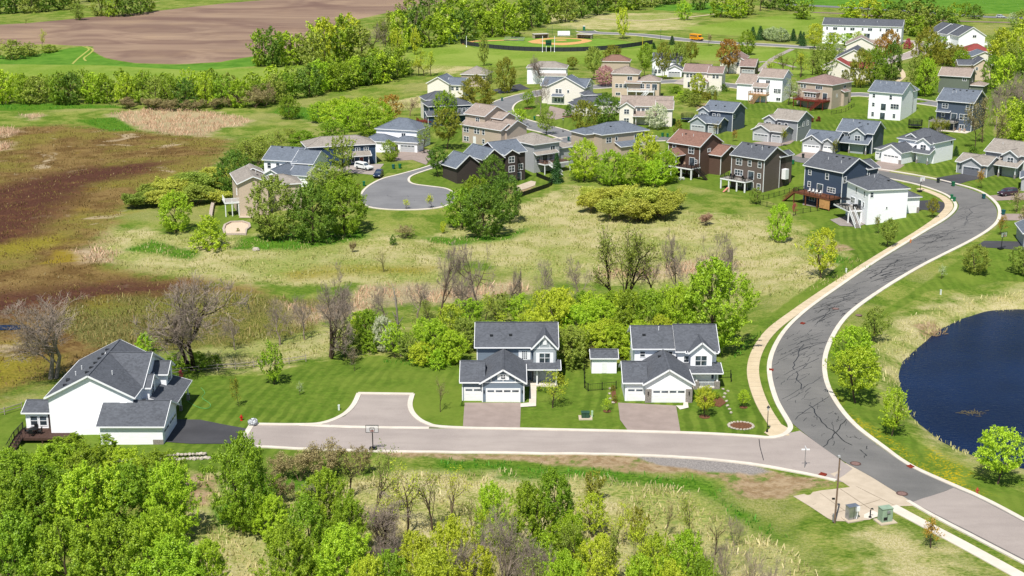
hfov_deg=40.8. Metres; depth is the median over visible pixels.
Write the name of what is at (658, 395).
garage door
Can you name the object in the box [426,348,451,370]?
bush
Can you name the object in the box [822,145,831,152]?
garage door
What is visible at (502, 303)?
tree
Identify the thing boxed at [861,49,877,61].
tree
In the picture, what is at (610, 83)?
kerb
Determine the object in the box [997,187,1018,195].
parked minivan
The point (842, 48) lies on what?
tree
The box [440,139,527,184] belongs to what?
house
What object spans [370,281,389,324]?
tree
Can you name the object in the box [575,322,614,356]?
tree
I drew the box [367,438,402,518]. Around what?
tree
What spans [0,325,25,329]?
water
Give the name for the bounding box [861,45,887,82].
tree
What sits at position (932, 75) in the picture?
tree
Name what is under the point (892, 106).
window
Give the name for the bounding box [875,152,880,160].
garage door
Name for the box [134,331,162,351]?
bush
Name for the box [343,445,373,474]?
bush
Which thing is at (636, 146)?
tree
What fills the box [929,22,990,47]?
townhouse
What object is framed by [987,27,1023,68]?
tree
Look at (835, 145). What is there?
sapling
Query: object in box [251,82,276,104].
bush
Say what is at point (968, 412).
pond weed
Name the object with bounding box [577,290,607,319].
tree
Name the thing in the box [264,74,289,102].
tree
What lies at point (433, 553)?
tree
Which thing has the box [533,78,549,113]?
tree
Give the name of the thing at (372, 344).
bush
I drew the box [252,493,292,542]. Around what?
tree
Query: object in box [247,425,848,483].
road
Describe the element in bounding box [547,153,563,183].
spruce tree
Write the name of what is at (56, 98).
tree
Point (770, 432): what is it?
pavement
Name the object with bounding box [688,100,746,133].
house
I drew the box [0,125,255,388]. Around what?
marsh grass
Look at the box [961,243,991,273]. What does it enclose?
tree
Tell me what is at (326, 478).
tree
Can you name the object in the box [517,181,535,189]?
patio
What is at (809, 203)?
patio
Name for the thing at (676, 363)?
house
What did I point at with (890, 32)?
tree
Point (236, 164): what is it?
bush
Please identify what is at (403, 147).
garage door
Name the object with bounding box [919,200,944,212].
driveway
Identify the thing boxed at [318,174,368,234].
tree
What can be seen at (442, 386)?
sapling
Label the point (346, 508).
tree
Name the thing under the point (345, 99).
tree
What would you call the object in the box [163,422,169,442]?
garage door
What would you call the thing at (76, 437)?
shrub
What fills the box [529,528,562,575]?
tree
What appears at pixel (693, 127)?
garage door
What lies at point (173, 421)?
garage door
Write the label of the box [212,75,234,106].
tree
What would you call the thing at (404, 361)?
long grass
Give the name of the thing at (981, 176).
sapling
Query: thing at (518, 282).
tree
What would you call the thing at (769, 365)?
kerb
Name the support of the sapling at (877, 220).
on the ground at (174, 38)
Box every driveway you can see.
[165,419,245,443]
[328,164,382,174]
[395,150,430,164]
[463,403,520,426]
[494,84,528,93]
[546,106,571,119]
[618,403,679,430]
[674,77,683,84]
[754,140,792,146]
[795,152,815,157]
[875,161,903,171]
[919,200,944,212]
[936,174,978,184]
[979,241,1023,249]
[990,193,1023,200]
[1001,214,1022,219]
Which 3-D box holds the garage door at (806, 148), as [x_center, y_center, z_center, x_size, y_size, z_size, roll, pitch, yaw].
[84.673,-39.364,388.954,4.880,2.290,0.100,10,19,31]
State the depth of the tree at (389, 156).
381.06 m
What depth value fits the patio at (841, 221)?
319.45 m
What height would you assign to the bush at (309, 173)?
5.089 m
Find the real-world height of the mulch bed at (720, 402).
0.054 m
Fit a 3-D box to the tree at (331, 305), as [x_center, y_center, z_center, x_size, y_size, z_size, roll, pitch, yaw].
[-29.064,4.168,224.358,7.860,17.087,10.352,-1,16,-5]
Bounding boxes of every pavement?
[747,188,952,434]
[764,425,786,435]
[892,505,1023,575]
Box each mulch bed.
[611,386,616,402]
[699,415,709,418]
[700,396,725,406]
[730,422,751,428]
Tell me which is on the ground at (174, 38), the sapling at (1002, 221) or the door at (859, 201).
the sapling at (1002, 221)
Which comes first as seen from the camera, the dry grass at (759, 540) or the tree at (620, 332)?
the dry grass at (759, 540)
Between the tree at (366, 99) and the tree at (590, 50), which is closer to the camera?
the tree at (366, 99)
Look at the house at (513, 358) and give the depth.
213.04 m
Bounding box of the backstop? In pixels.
[547,25,575,36]
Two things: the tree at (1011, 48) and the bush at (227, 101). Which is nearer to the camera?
the bush at (227, 101)
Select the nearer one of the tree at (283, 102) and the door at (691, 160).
the door at (691, 160)
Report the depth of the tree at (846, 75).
503.53 m
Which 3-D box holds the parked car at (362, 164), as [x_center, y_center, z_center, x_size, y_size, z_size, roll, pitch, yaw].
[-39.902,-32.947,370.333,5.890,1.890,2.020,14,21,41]
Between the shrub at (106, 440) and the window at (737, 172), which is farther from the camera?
the window at (737, 172)
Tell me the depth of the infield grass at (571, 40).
650.29 m
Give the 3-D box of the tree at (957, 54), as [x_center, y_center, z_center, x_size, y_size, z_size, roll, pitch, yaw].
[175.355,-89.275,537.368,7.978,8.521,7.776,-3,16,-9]
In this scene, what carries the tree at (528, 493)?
on the ground at (174, 38)
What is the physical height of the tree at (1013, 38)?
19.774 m
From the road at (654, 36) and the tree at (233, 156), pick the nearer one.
the tree at (233, 156)
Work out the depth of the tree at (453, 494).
168.51 m
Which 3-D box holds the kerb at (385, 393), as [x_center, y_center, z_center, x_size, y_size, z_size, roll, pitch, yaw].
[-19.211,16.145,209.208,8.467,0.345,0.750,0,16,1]
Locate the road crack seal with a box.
[387,195,994,490]
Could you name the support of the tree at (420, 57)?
on the ground at (174, 38)
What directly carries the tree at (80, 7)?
on the ground at (174, 38)
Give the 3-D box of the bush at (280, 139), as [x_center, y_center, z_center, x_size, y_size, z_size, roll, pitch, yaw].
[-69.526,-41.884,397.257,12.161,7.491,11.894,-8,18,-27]
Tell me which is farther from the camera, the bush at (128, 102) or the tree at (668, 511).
the bush at (128, 102)
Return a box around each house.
[6,339,191,450]
[222,163,302,215]
[261,145,329,186]
[300,135,376,166]
[369,117,430,152]
[416,91,472,126]
[426,73,470,97]
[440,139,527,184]
[459,322,560,401]
[460,66,491,86]
[461,103,528,144]
[509,132,574,174]
[526,61,568,84]
[540,74,594,104]
[567,90,619,115]
[570,120,649,159]
[601,54,631,71]
[611,66,661,96]
[618,95,673,126]
[619,324,723,402]
[652,52,683,76]
[660,128,734,179]
[682,63,726,91]
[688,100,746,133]
[720,50,759,73]
[720,141,794,192]
[735,68,792,103]
[751,108,813,142]
[782,151,880,210]
[793,74,853,110]
[801,118,885,154]
[821,57,876,80]
[834,45,871,61]
[834,173,922,227]
[845,35,885,53]
[868,80,919,120]
[874,128,955,164]
[928,87,987,133]
[938,66,988,92]
[954,56,991,79]
[955,138,1023,178]
[960,43,990,53]
[968,49,991,59]
[1014,219,1023,245]
[1020,170,1023,190]
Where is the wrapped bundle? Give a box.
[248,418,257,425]
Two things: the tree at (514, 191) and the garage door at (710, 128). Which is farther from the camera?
the garage door at (710, 128)
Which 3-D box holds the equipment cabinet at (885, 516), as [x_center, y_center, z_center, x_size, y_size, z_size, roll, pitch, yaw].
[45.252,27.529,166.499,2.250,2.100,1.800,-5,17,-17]
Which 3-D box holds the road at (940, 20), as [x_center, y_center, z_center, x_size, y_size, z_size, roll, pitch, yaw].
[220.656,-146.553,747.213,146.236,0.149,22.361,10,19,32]
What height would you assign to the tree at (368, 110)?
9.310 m
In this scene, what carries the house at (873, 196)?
on the ground at (174, 38)
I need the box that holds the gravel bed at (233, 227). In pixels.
[225,222,247,232]
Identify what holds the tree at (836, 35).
on the ground at (174, 38)
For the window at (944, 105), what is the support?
in the house at (952, 104)
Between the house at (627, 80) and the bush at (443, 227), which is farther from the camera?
the house at (627, 80)
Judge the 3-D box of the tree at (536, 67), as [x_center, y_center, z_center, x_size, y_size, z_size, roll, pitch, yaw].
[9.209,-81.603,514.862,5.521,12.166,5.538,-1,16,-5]
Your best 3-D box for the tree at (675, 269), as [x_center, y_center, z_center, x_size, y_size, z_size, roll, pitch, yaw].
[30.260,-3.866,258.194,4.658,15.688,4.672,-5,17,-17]
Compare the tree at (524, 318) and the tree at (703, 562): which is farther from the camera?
the tree at (524, 318)
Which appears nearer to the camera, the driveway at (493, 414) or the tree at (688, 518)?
the tree at (688, 518)
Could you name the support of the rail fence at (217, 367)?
on the ground at (174, 38)
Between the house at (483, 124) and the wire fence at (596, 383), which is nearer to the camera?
the wire fence at (596, 383)
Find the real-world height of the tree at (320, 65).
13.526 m
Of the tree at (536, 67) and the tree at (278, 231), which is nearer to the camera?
the tree at (278, 231)
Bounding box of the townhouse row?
[822,17,904,44]
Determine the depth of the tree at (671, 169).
361.76 m
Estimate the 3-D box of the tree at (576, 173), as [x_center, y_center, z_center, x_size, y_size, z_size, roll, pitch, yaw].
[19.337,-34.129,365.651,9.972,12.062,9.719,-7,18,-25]
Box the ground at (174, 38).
[0,0,1023,575]
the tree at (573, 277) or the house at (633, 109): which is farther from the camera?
the house at (633, 109)
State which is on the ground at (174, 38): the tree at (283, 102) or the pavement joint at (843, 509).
the tree at (283, 102)
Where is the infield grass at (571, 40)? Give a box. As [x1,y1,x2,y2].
[543,39,581,42]
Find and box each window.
[29,415,38,425]
[39,415,47,425]
[167,369,170,382]
[500,374,505,379]
[509,156,514,162]
[509,165,514,171]
[518,163,522,169]
[521,350,527,359]
[539,353,550,362]
[606,137,611,142]
[640,351,645,356]
[683,355,688,362]
[688,147,693,153]
[695,355,707,365]
[734,169,742,175]
[736,158,741,164]
[827,187,835,193]
[854,135,860,140]
[890,104,898,109]
[920,144,925,149]
[942,103,947,107]
[959,114,967,119]
[1007,157,1013,162]
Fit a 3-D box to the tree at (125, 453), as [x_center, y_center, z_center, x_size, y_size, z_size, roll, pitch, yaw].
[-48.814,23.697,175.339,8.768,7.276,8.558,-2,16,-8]
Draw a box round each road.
[72,46,89,63]
[83,46,93,60]
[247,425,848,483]
[324,394,438,427]
[362,164,453,208]
[491,80,936,136]
[556,136,662,142]
[578,31,845,50]
[607,14,712,20]
[660,137,1023,559]
[738,49,793,74]
[769,431,851,478]
[785,3,1022,18]
[797,11,1009,22]
[868,66,905,99]
[875,40,926,63]
[914,488,1023,558]
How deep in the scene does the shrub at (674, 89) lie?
492.33 m
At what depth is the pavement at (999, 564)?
160.12 m
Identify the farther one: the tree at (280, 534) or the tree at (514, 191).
the tree at (514, 191)
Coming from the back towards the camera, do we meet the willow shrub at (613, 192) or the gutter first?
the willow shrub at (613, 192)
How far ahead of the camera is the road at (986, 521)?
167.76 m
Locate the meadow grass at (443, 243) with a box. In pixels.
[92,186,861,369]
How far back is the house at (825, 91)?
462.37 m
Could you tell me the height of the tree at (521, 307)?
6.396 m
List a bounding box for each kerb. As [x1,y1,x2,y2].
[244,425,252,437]
[250,445,836,481]
[256,393,360,425]
[358,392,413,394]
[361,161,454,209]
[407,394,792,438]
[490,79,936,139]
[512,83,936,130]
[576,31,840,50]
[594,30,845,48]
[767,178,956,417]
[822,168,1023,520]
[906,500,1023,564]
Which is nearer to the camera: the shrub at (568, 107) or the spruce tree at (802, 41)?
the shrub at (568, 107)
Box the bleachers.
[558,31,569,35]
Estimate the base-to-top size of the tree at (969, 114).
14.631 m
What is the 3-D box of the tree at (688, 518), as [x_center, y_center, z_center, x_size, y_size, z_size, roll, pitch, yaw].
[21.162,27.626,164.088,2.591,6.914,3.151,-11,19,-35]
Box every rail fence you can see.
[0,402,21,414]
[172,354,305,372]
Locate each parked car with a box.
[354,161,373,169]
[373,169,383,177]
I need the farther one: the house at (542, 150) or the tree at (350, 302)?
the house at (542, 150)
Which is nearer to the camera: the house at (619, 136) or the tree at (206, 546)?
the tree at (206, 546)
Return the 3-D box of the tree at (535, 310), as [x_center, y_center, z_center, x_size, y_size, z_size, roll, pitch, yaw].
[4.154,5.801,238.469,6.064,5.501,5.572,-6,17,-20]
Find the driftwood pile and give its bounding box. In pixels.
[924,326,947,335]
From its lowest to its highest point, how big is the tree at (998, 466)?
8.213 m
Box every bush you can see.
[117,96,137,106]
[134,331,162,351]
[140,97,162,107]
[156,98,178,109]
[166,353,184,369]
[177,351,212,372]
[179,99,204,109]
[188,214,229,252]
[204,98,223,108]
[204,355,224,369]
[221,157,242,169]
[223,95,243,105]
[229,142,260,155]
[237,134,274,165]
[242,88,271,107]
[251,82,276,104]
[254,130,289,148]
[266,450,290,478]
[266,470,296,501]
[280,447,318,480]
[281,128,308,142]
[303,436,351,471]
[305,168,325,185]
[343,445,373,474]
[345,333,359,349]
[348,241,357,251]
[358,330,381,356]
[389,234,397,244]
[394,224,415,237]
[402,97,418,115]
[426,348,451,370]
[440,221,446,231]
[563,348,585,371]
[673,119,682,131]
[698,213,713,224]
[703,548,725,575]
[711,537,740,575]
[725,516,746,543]
[739,547,767,575]
[756,558,790,575]
[931,117,950,131]
[969,146,981,153]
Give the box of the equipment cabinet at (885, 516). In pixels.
[873,504,896,525]
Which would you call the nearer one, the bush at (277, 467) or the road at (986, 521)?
the road at (986, 521)
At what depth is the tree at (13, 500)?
159.06 m
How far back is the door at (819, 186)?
336.65 m
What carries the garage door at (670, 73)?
in the house at (675, 70)
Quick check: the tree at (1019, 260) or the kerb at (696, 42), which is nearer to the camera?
the tree at (1019, 260)
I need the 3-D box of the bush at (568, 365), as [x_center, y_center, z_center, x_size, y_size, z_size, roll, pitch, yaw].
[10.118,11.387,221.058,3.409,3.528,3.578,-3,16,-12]
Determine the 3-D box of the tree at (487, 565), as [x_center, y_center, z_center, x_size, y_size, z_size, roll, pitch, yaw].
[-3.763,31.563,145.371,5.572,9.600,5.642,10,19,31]
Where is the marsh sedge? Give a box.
[62,289,336,348]
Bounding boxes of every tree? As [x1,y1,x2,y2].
[0,69,15,103]
[0,290,83,379]
[0,445,43,507]
[0,471,40,558]
[0,508,55,575]
[10,72,36,103]
[11,462,84,542]
[16,441,89,502]
[16,515,111,575]
[19,76,51,103]
[41,459,134,555]
[43,70,69,104]
[51,443,120,504]
[53,71,83,104]
[68,2,83,19]
[72,511,165,575]
[75,72,109,103]
[88,458,177,545]
[92,73,116,103]
[95,446,147,500]
[111,72,137,104]
[121,533,207,575]
[122,504,182,575]
[126,447,189,503]
[127,70,156,104]
[133,268,253,369]
[139,457,202,546]
[140,75,171,106]
[156,189,193,233]
[157,73,183,105]
[171,78,200,107]
[172,536,231,575]
[193,71,217,106]
[197,429,281,533]
[209,149,251,193]
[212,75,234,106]
[219,315,238,349]
[224,77,250,107]
[244,174,301,238]
[248,78,271,105]
[248,520,320,575]
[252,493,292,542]
[255,339,283,384]
[263,297,293,344]
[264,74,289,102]
[271,72,301,97]
[277,95,300,118]
[285,490,336,575]
[286,180,338,242]
[287,130,317,146]
[288,294,311,339]
[293,465,365,537]
[295,63,324,97]
[301,161,351,193]
[301,477,321,503]
[307,58,336,92]
[307,101,330,121]
[310,260,356,364]
[312,522,371,575]
[315,119,349,135]
[317,98,348,127]
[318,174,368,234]
[323,58,349,90]
[323,135,356,174]
[328,324,362,357]
[328,494,375,566]
[330,101,367,130]
[332,96,357,120]
[335,451,370,494]
[338,283,356,325]
[342,56,365,85]
[345,308,383,346]
[347,311,369,334]
[348,552,390,575]
[351,106,389,135]
[352,96,377,118]
[359,54,381,84]
[360,490,415,553]
[366,548,410,575]
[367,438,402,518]
[370,101,396,124]
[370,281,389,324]
[370,527,403,571]
[371,315,393,351]
[373,47,400,79]
[374,249,388,271]
[375,483,403,546]
[377,322,409,357]
[378,94,403,117]
[379,139,399,160]
[383,458,436,530]
[388,529,434,575]
[390,27,402,58]
[391,282,402,355]
[396,461,443,532]
[397,333,418,359]
[401,281,435,317]
[405,316,436,353]
[406,340,434,365]
[410,58,427,75]
[411,316,458,361]
[411,543,460,575]
[415,47,429,74]
[416,122,434,152]
[419,298,436,320]
[421,513,474,575]
[424,50,435,74]
[425,146,448,176]
[430,108,463,148]
[430,329,470,364]
[432,90,456,124]
[435,238,461,319]
[436,303,465,337]
[437,464,473,517]
[439,528,499,575]
[440,187,485,227]
[449,318,476,351]
[451,297,484,329]
[452,242,496,319]
[452,271,480,318]
[453,542,496,575]
[455,494,482,545]
[458,74,497,104]
[458,182,515,235]
[460,174,490,207]
[471,509,496,545]
[474,477,515,546]
[476,154,505,187]
[476,496,531,575]
[477,34,488,65]
[477,292,498,319]
[480,65,495,92]
[482,291,519,321]
[488,172,522,222]
[494,56,516,92]
[494,311,509,321]
[496,526,514,575]
[504,293,533,321]
[505,266,521,309]
[506,480,563,567]
[508,109,530,122]
[511,527,557,575]
[516,310,534,321]
[517,551,546,575]
[520,91,534,104]
[520,466,582,561]
[522,305,551,321]
[523,288,571,338]
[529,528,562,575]
[530,55,543,79]
[530,286,546,305]
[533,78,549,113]
[533,258,553,306]
[536,108,556,134]
[536,369,570,407]
[542,547,587,575]
[544,509,590,575]
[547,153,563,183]
[549,285,578,317]
[553,520,592,572]
[555,304,598,344]
[556,324,589,365]
[559,324,586,351]
[563,137,600,181]
[563,256,595,295]
[567,57,579,69]
[569,532,620,575]
[570,100,601,128]
[572,290,595,317]
[574,491,610,537]
[575,296,617,340]
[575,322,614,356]
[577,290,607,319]
[582,470,606,501]
[584,46,604,79]
[588,216,665,306]
[588,545,618,575]
[591,92,621,122]
[591,149,631,185]
[591,318,617,345]
[593,65,612,85]
[597,322,628,357]
[598,290,619,318]
[598,522,624,568]
[602,44,621,56]
[608,501,634,536]
[608,525,658,575]
[609,288,652,341]
[610,291,636,325]
[615,7,630,38]
[615,151,647,185]
[621,319,652,360]
[625,552,664,575]
[627,288,666,324]
[628,505,650,540]
[629,131,661,178]
[629,518,651,549]
[633,256,662,296]
[637,42,652,75]
[637,531,676,575]
[641,158,670,185]
[644,102,668,129]
[646,314,672,324]
[647,284,677,318]
[650,558,685,575]
[651,148,679,182]
[654,41,671,79]
[654,528,708,575]
[656,281,698,324]
[661,228,687,296]
[664,502,678,537]
[668,36,675,44]
[670,41,689,65]
[673,256,761,356]
[674,0,693,19]
[676,494,700,528]
[682,554,718,575]
[685,41,699,58]
[689,73,705,92]
[693,231,732,289]
[695,385,715,416]
[706,511,735,554]
[711,243,738,290]
[715,38,740,73]
[737,29,756,53]
[748,27,756,37]
[755,26,764,39]
[762,29,773,39]
[764,27,780,40]
[764,59,777,67]
[766,202,792,241]
[772,51,794,68]
[773,27,790,41]
[782,78,802,104]
[787,50,808,69]
[789,29,796,40]
[794,227,838,277]
[795,31,801,43]
[795,52,812,77]
[799,32,807,45]
[804,44,839,75]
[805,23,824,47]
[805,53,825,74]
[822,35,836,46]
[823,344,882,402]
[824,32,841,43]
[827,45,836,60]
[828,324,876,370]
[832,43,844,56]
[837,33,852,45]
[841,70,849,79]
[849,47,874,87]
[851,31,865,37]
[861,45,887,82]
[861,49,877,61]
[861,306,893,341]
[873,36,891,57]
[878,218,899,246]
[878,387,911,435]
[881,40,902,79]
[883,28,900,51]
[904,38,912,48]
[906,52,932,94]
[910,27,945,72]
[913,56,940,95]
[922,34,948,56]
[922,514,944,547]
[926,198,940,217]
[930,41,955,64]
[943,44,970,65]
[949,49,969,66]
[952,146,959,156]
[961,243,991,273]
[962,100,985,146]
[972,425,1023,483]
[973,96,989,142]
[979,54,1003,88]
[984,34,1005,53]
[985,108,1011,138]
[986,52,1019,95]
[986,83,1007,129]
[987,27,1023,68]
[993,97,1023,139]
[994,72,1021,114]
[996,42,1021,78]
[998,24,1023,71]
[1004,115,1023,140]
[1006,246,1023,273]
[1007,12,1016,23]
[1008,101,1023,140]
[1009,8,1023,29]
[1011,72,1023,104]
[1012,47,1023,98]
[1017,15,1023,46]
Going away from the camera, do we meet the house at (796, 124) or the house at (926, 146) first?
the house at (926, 146)
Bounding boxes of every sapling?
[229,376,239,405]
[296,381,302,392]
[348,349,355,370]
[425,195,433,205]
[436,378,448,411]
[602,395,611,410]
[738,389,750,406]
[780,128,788,144]
[830,140,838,152]
[873,215,880,233]
[939,266,945,278]
[976,168,985,182]
[997,214,1007,233]
[1008,188,1023,211]
[1016,206,1023,219]
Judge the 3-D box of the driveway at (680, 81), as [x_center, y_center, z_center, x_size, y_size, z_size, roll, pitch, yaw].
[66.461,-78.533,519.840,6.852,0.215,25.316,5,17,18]
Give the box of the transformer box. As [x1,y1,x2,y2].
[578,411,591,419]
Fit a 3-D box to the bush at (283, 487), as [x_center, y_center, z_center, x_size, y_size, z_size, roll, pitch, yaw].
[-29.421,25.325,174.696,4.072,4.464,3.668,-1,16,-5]
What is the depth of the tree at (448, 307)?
231.45 m
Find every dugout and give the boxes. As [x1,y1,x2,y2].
[532,33,547,38]
[576,33,592,38]
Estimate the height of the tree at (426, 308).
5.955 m
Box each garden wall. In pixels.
[209,200,215,218]
[222,220,250,234]
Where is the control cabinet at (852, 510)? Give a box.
[841,503,862,523]
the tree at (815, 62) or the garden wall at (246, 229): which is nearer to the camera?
the garden wall at (246, 229)
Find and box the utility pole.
[832,455,840,522]
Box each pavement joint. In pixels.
[747,191,950,424]
[812,489,876,514]
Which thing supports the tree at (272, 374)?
on the ground at (174, 38)
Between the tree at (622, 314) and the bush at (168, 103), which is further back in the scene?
the bush at (168, 103)
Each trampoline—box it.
[681,112,694,120]
[908,119,922,128]
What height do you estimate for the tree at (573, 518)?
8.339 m
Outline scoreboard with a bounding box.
[546,40,551,45]
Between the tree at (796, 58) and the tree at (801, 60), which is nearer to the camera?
the tree at (801, 60)
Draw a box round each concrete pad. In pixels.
[794,463,911,520]
[864,510,877,518]
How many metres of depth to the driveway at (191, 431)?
194.02 m
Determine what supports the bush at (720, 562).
on the ground at (174, 38)
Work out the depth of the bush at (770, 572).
149.19 m
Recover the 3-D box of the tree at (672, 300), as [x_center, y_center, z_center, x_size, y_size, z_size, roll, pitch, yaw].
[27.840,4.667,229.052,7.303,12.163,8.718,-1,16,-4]
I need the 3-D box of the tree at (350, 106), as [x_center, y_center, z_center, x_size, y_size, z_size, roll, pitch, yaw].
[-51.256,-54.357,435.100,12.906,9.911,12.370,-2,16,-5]
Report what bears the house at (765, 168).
on the ground at (174, 38)
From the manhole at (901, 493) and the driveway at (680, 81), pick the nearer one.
the manhole at (901, 493)
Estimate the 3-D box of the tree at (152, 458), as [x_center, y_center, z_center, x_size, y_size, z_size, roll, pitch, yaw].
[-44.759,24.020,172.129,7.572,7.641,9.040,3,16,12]
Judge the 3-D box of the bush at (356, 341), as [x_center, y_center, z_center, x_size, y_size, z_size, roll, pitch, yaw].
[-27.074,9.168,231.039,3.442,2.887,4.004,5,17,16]
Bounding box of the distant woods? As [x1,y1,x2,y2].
[0,0,985,99]
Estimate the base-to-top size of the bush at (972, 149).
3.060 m
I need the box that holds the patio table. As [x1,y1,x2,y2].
[28,427,38,433]
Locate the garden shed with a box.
[589,348,618,372]
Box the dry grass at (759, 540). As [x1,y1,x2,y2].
[186,467,817,575]
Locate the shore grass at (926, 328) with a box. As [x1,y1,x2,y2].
[874,290,1022,468]
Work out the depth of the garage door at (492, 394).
205.69 m
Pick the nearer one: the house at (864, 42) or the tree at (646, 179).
the tree at (646, 179)
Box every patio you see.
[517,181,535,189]
[803,201,830,207]
[831,215,863,225]
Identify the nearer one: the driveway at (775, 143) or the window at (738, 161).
the window at (738, 161)
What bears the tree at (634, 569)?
on the ground at (174, 38)
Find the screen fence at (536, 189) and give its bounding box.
[517,172,551,195]
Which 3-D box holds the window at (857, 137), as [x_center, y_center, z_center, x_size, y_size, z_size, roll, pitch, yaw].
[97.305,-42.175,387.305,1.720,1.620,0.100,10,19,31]
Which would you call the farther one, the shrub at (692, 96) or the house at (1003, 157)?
the shrub at (692, 96)
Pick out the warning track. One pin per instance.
(491, 40)
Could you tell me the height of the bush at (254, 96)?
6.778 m
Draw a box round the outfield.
[468,38,646,49]
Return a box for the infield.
[528,38,591,44]
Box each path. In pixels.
[521,386,535,406]
[676,402,687,408]
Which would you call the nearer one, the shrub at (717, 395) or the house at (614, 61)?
the shrub at (717, 395)
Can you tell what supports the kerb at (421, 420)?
on the ground at (174, 38)
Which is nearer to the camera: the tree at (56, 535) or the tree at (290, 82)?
the tree at (56, 535)
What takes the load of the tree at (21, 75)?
on the ground at (174, 38)
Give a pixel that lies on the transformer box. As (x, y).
(585, 415)
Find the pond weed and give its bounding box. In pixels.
[957,409,988,416]
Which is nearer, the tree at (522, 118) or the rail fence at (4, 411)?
the rail fence at (4, 411)
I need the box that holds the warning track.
[462,39,517,44]
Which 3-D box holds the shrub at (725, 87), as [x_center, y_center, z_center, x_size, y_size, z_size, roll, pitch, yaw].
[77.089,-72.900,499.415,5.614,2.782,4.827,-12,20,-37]
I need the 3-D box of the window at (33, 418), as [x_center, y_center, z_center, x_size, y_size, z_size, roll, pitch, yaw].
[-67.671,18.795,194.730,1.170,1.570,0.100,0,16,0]
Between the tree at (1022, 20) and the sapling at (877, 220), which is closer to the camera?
the sapling at (877, 220)
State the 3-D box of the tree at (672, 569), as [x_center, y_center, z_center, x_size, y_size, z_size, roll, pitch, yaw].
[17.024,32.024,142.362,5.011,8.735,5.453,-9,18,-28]
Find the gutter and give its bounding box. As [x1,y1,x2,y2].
[300,424,428,428]
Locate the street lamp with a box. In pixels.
[766,405,769,431]
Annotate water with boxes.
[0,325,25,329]
[899,309,1023,468]
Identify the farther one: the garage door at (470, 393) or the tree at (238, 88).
the tree at (238, 88)
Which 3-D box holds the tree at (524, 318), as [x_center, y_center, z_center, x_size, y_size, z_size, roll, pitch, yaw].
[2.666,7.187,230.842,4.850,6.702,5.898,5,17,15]
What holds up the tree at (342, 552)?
on the ground at (174, 38)
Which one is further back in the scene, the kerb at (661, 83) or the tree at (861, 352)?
the kerb at (661, 83)
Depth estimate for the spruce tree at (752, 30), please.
655.45 m
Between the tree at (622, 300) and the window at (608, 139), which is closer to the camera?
the tree at (622, 300)
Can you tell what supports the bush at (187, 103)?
on the ground at (174, 38)
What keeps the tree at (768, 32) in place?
on the ground at (174, 38)
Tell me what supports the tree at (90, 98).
on the ground at (174, 38)
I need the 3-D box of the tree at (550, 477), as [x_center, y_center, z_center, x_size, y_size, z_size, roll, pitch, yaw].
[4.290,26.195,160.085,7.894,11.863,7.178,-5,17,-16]
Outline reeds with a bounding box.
[0,107,739,322]
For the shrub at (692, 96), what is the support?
on the ground at (174, 38)
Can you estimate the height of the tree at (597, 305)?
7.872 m
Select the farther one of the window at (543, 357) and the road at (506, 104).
the road at (506, 104)
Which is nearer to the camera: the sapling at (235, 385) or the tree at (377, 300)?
the sapling at (235, 385)
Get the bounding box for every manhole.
[850,461,860,465]
[896,491,907,495]
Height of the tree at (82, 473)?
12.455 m
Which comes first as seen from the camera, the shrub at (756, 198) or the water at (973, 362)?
the water at (973, 362)
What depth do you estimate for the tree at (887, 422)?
192.57 m
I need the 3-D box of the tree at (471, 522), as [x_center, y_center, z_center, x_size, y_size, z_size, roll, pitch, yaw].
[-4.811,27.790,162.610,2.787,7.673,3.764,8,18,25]
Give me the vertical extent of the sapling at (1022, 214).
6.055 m
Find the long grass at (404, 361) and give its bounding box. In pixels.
[0,103,869,536]
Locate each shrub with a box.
[42,436,72,455]
[57,431,94,457]
[98,433,121,460]
[119,191,147,207]
[136,183,161,192]
[142,188,183,203]
[149,175,191,191]
[167,172,186,178]
[173,182,217,204]
[179,171,215,185]
[199,166,228,175]
[200,189,232,203]
[208,173,231,189]
[562,104,573,116]
[575,190,601,212]
[577,186,598,196]
[593,186,611,202]
[593,195,630,219]
[601,183,638,201]
[617,197,655,220]
[622,186,659,203]
[646,199,679,218]
[652,186,680,214]
[668,187,687,207]
[669,85,683,92]
[674,91,685,99]
[676,89,696,102]
[683,93,705,105]
[701,92,711,100]
[703,85,719,94]
[710,391,720,398]
[721,83,729,91]
[749,187,762,202]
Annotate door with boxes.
[47,414,50,427]
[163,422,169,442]
[169,411,176,433]
[400,144,414,151]
[464,387,481,400]
[486,388,519,401]
[517,172,520,179]
[542,154,547,161]
[602,361,606,372]
[626,387,643,400]
[651,389,685,402]
[668,71,679,76]
[689,157,694,165]
[691,124,704,131]
[708,126,715,133]
[742,69,753,73]
[747,182,753,189]
[748,171,753,179]
[753,133,767,141]
[771,134,780,142]
[803,144,819,152]
[817,183,822,192]
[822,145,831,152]
[858,199,861,208]
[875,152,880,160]
[879,112,884,118]
[880,103,885,109]
[883,153,898,163]
[951,113,956,119]
[962,166,979,175]
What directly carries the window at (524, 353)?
in the house at (513, 358)
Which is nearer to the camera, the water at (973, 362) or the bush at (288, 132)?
the water at (973, 362)
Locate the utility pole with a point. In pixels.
(834, 513)
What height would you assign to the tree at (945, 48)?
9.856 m
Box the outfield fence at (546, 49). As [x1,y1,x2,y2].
[460,39,652,51]
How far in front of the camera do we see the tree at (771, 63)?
522.78 m
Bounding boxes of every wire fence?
[584,362,616,390]
[756,188,800,207]
[795,203,832,214]
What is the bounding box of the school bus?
[689,33,703,40]
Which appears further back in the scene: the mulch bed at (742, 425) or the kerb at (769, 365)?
the kerb at (769, 365)
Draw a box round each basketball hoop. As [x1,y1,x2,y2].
[365,425,378,449]
[917,176,924,191]
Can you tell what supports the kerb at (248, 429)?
on the ground at (174, 38)

